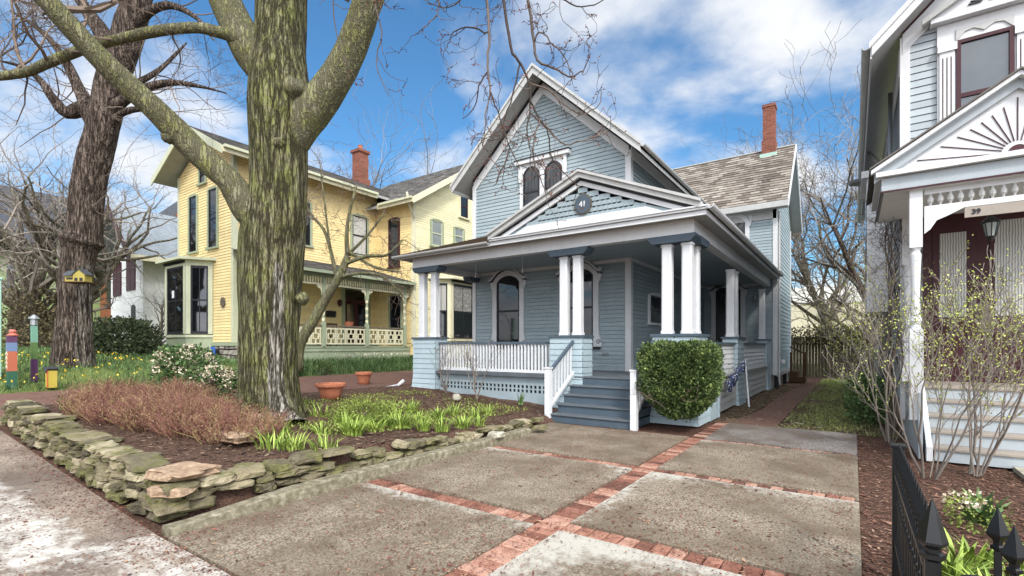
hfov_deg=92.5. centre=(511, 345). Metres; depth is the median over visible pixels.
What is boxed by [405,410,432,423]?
daylily clump
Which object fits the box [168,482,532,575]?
driveway
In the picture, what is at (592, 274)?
window
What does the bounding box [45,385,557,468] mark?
wood mulch
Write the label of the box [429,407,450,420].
daylily clump
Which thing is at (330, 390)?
flower pot
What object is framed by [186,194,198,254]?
window
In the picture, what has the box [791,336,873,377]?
board fence
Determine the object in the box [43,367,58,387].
garden flag
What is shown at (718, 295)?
window
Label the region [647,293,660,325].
window
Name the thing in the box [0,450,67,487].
sidewalk
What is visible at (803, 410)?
leaf litter
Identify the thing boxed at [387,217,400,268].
window
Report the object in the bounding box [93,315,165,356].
evergreen shrub
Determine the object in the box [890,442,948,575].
iron fence
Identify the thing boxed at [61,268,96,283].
birdhouse
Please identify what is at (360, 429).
daylily clump
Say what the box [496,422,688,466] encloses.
driveway
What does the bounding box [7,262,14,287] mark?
window
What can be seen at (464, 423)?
daylily clump
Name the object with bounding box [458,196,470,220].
window
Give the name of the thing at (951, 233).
door
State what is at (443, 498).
brick band
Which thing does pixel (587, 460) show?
brick band
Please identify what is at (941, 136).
grey house
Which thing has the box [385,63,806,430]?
blue house
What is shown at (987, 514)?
tulip plant
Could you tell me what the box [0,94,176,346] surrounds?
bare tree
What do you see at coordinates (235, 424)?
barberry shrub
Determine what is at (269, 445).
daylily clump
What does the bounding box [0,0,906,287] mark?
sky
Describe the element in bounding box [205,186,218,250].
window
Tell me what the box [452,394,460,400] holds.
rock
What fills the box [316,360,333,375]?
evergreen shrub
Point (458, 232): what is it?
window
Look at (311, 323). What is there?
ornamental tree
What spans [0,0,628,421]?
street tree
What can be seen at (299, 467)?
stone wall
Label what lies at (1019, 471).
stone path
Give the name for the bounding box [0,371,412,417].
driveway
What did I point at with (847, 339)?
budding shrub
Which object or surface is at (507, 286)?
window
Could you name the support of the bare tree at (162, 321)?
on the ground at (230, 498)
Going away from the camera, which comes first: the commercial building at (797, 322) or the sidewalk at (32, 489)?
the sidewalk at (32, 489)
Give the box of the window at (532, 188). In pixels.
[514,147,570,208]
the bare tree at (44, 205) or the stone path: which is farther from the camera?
the bare tree at (44, 205)
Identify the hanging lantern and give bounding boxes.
[980,187,1001,240]
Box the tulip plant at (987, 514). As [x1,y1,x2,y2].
[952,488,1010,525]
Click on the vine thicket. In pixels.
(819, 337)
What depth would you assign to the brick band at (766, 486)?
5.80 m
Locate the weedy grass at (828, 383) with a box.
[780,379,897,437]
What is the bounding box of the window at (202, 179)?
[196,170,207,186]
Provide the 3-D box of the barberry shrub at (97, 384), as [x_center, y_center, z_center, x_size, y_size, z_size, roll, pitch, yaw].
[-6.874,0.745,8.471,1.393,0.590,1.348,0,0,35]
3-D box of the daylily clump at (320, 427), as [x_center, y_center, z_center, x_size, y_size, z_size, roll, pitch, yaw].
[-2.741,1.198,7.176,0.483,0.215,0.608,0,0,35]
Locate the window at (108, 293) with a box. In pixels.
[106,279,110,302]
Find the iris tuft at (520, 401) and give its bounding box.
[517,392,523,404]
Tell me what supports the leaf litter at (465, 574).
on the driveway at (504, 493)
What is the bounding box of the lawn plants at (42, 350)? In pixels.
[0,344,237,392]
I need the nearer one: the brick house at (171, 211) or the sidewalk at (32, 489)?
the sidewalk at (32, 489)
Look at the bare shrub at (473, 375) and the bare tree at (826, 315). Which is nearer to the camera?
the bare shrub at (473, 375)
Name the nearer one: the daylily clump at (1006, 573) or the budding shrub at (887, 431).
the daylily clump at (1006, 573)
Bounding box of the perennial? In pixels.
[940,490,1018,534]
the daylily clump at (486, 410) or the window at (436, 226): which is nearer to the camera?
the daylily clump at (486, 410)
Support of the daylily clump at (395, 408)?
on the wood mulch at (362, 441)
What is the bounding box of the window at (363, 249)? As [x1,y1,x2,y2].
[350,214,368,255]
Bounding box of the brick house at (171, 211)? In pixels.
[100,202,176,325]
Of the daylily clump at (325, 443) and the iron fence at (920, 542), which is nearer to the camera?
the iron fence at (920, 542)
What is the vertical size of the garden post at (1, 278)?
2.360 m
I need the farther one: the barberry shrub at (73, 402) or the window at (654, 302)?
the window at (654, 302)
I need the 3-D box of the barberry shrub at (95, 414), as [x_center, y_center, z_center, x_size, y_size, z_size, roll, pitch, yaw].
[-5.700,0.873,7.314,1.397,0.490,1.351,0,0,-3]
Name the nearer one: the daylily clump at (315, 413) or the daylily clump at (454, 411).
the daylily clump at (315, 413)
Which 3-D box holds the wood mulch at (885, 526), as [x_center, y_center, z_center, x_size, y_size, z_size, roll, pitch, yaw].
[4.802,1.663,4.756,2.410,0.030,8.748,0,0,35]
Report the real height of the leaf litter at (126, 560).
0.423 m
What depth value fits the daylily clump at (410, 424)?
8.14 m
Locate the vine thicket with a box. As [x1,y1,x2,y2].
[791,324,873,346]
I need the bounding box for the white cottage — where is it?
[97,204,176,343]
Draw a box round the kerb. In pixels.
[162,428,531,537]
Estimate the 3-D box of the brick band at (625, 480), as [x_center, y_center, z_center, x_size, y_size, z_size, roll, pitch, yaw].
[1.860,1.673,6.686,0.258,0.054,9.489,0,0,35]
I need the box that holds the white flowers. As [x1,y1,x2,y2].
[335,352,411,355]
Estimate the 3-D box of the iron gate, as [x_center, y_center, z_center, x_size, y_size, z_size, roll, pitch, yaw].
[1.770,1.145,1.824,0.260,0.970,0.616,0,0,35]
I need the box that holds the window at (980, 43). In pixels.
[922,0,1023,122]
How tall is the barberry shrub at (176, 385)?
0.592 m
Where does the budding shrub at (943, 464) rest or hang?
on the ground at (230, 498)
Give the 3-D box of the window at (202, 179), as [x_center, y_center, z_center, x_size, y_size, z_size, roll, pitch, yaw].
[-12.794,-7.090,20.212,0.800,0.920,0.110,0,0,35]
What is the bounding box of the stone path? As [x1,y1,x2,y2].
[1013,467,1023,478]
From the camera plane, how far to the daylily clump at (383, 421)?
8.14 m
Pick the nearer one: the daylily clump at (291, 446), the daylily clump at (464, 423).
the daylily clump at (291, 446)
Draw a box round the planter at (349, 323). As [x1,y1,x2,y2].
[344,321,353,325]
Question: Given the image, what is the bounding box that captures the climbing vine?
[847,192,936,433]
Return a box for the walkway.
[717,385,825,426]
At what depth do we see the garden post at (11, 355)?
11.13 m
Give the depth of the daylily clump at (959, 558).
3.40 m
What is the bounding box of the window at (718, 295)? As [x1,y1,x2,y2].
[708,284,747,344]
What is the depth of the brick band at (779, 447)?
7.95 m
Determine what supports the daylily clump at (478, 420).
on the wood mulch at (362, 441)
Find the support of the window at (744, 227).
in the blue house at (578, 307)
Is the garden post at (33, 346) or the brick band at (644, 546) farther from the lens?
the garden post at (33, 346)
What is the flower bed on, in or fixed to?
on the ground at (230, 498)
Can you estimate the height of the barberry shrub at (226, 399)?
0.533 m
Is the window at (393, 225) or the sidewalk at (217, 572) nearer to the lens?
the sidewalk at (217, 572)
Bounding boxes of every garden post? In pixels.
[0,277,2,376]
[5,329,18,388]
[27,315,39,381]
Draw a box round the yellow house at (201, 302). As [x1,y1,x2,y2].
[151,126,472,361]
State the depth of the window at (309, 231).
21.38 m
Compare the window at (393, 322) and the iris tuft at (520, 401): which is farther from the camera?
the window at (393, 322)
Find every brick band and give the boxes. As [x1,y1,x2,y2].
[367,479,542,524]
[445,422,727,575]
[493,446,636,468]
[561,524,792,575]
[654,469,853,500]
[705,439,855,455]
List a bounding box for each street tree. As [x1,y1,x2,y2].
[0,0,352,367]
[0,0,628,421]
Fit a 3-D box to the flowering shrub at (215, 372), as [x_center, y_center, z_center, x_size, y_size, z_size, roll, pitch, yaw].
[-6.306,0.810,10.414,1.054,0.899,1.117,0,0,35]
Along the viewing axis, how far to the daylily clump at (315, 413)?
8.57 m
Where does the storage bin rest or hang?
on the ground at (230, 498)
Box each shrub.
[51,381,154,416]
[63,373,158,402]
[67,387,177,424]
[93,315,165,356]
[93,380,219,431]
[126,377,218,402]
[130,376,214,394]
[132,393,250,438]
[138,343,224,391]
[159,386,243,419]
[173,400,293,444]
[187,363,237,398]
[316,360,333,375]
[429,334,467,393]
[448,338,503,398]
[628,336,729,421]
[797,285,887,409]
[816,244,992,442]
[823,240,1023,479]
[839,371,894,426]
[856,234,1023,476]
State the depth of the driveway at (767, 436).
8.72 m
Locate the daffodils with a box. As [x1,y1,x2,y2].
[0,351,161,381]
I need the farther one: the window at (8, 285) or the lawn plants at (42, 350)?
the window at (8, 285)
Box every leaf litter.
[0,429,238,575]
[179,422,853,575]
[712,383,903,437]
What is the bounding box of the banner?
[726,359,749,406]
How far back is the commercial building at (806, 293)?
64.61 m
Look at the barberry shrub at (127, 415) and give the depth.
6.71 m
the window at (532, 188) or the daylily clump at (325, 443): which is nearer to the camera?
the daylily clump at (325, 443)
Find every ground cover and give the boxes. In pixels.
[213,389,531,438]
[324,398,400,421]
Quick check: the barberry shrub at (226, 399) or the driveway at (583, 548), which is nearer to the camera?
the driveway at (583, 548)
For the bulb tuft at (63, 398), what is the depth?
7.80 m
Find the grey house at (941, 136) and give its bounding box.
[847,0,1023,468]
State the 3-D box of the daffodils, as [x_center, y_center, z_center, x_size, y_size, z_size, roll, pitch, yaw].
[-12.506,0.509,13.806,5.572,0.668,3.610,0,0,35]
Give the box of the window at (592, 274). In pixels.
[556,261,601,348]
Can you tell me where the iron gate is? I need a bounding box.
[960,507,1023,575]
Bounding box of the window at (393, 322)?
[388,294,402,342]
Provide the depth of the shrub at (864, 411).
10.57 m
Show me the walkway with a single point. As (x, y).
(772, 410)
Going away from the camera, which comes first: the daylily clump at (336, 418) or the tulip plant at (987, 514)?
the tulip plant at (987, 514)
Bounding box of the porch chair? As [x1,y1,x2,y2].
[326,323,337,345]
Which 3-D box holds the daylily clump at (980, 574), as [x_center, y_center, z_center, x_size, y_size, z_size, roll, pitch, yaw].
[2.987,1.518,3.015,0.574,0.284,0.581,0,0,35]
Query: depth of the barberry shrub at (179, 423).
6.47 m
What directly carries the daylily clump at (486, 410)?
on the wood mulch at (362, 441)
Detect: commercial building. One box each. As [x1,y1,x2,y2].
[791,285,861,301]
[791,300,874,363]
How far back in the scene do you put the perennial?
4.45 m
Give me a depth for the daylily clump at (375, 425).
7.70 m
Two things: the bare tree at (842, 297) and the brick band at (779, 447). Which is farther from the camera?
the bare tree at (842, 297)
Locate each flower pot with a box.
[315,382,345,399]
[355,372,371,384]
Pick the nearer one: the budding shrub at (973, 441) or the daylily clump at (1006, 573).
the daylily clump at (1006, 573)
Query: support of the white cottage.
on the ground at (230, 498)
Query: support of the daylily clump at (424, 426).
on the wood mulch at (362, 441)
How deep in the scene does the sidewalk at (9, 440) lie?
6.91 m
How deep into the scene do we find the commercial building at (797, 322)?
44.58 m
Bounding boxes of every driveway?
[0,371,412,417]
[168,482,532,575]
[379,447,631,518]
[487,530,741,575]
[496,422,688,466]
[571,471,861,575]
[657,440,858,500]
[705,423,856,455]
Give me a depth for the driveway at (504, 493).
6.04 m
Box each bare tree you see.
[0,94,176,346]
[0,114,144,330]
[0,149,148,274]
[114,273,165,343]
[311,64,446,188]
[375,64,457,187]
[687,87,867,369]
[728,20,873,325]
[791,188,864,335]
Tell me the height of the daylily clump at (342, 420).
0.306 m
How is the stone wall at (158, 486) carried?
on the ground at (230, 498)
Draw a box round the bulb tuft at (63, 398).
[52,389,76,409]
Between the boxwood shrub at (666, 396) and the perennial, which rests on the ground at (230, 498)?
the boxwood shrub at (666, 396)
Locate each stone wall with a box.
[0,399,221,522]
[175,411,547,513]
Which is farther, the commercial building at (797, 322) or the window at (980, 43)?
the commercial building at (797, 322)
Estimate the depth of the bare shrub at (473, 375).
12.28 m
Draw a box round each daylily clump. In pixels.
[238,423,302,450]
[268,431,311,451]
[277,419,296,433]
[299,429,342,451]
[306,404,332,416]
[307,421,337,434]
[321,411,353,423]
[321,411,365,426]
[333,419,369,435]
[337,413,373,436]
[338,407,387,427]
[354,418,388,431]
[369,412,396,427]
[377,398,412,415]
[384,409,418,429]
[390,413,416,428]
[401,396,419,412]
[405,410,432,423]
[406,414,435,431]
[427,413,453,432]
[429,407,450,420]
[436,401,470,415]
[449,414,477,428]
[462,404,483,417]
[468,411,493,426]
[478,404,499,415]
[942,543,993,575]
[942,561,1023,575]
[943,528,1006,573]
[979,542,1023,575]
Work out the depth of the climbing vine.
9.09 m
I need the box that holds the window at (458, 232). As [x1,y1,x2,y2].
[452,226,464,242]
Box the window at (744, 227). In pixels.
[727,214,751,239]
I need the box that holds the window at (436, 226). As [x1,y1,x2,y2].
[429,218,443,246]
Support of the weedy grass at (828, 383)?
on the ground at (230, 498)
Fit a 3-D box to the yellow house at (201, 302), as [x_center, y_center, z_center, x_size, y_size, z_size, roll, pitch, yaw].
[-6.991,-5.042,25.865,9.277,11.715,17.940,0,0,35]
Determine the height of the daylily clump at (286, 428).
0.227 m
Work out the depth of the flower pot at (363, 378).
14.87 m
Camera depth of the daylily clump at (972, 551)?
3.62 m
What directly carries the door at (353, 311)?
in the yellow house at (201, 302)
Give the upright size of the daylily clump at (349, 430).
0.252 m
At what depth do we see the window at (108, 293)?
38.10 m
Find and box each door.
[342,287,369,345]
[923,212,1023,383]
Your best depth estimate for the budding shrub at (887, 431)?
8.45 m
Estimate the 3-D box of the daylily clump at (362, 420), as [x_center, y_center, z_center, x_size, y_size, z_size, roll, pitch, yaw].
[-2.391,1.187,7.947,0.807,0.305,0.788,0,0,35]
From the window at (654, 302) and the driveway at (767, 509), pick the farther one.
the window at (654, 302)
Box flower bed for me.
[298,354,413,375]
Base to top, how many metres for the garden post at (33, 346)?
1.620 m
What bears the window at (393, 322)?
in the yellow house at (201, 302)
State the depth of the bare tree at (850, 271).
27.75 m
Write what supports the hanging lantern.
hanging from the grey house at (941, 136)
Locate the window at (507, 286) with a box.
[488,269,526,348]
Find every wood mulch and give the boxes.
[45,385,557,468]
[857,437,1023,575]
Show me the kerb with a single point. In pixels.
(297, 492)
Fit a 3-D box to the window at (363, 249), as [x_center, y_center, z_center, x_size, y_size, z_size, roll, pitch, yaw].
[-7.299,-5.290,23.545,0.110,2.020,1.150,0,0,35]
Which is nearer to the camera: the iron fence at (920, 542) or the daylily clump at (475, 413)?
the iron fence at (920, 542)
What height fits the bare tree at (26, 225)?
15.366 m
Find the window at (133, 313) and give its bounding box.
[131,305,135,317]
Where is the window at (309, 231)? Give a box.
[306,201,313,247]
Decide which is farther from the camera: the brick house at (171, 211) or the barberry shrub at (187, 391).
the brick house at (171, 211)
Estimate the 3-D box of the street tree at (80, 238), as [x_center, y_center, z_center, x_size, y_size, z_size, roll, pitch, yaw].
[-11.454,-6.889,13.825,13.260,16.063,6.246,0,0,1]
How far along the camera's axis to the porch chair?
21.19 m
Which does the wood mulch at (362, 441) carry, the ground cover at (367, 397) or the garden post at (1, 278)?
the ground cover at (367, 397)
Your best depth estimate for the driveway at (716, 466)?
6.64 m
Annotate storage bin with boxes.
[203,349,219,357]
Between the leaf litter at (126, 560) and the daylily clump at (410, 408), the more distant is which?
the daylily clump at (410, 408)
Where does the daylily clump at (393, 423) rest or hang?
on the wood mulch at (362, 441)
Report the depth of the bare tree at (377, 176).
44.03 m
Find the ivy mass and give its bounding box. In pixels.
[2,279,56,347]
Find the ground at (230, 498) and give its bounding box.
[0,330,1023,575]
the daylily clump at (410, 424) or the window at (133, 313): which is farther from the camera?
the window at (133, 313)
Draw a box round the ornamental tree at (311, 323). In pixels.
[298,141,430,370]
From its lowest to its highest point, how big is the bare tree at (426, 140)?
23.182 m
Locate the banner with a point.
(732, 382)
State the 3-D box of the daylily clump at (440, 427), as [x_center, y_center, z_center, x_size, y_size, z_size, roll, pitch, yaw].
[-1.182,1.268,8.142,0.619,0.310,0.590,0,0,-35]
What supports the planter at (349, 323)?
on the yellow house at (201, 302)
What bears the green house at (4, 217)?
on the ground at (230, 498)
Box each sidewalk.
[0,431,28,453]
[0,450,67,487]
[0,476,123,541]
[0,513,208,575]
[176,564,230,575]
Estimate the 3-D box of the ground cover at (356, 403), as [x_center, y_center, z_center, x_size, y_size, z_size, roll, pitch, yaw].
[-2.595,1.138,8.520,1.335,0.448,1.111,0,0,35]
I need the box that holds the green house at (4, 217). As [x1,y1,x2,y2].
[0,185,105,328]
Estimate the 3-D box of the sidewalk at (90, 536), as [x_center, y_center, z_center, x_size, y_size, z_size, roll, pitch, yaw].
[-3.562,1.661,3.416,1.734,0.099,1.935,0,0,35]

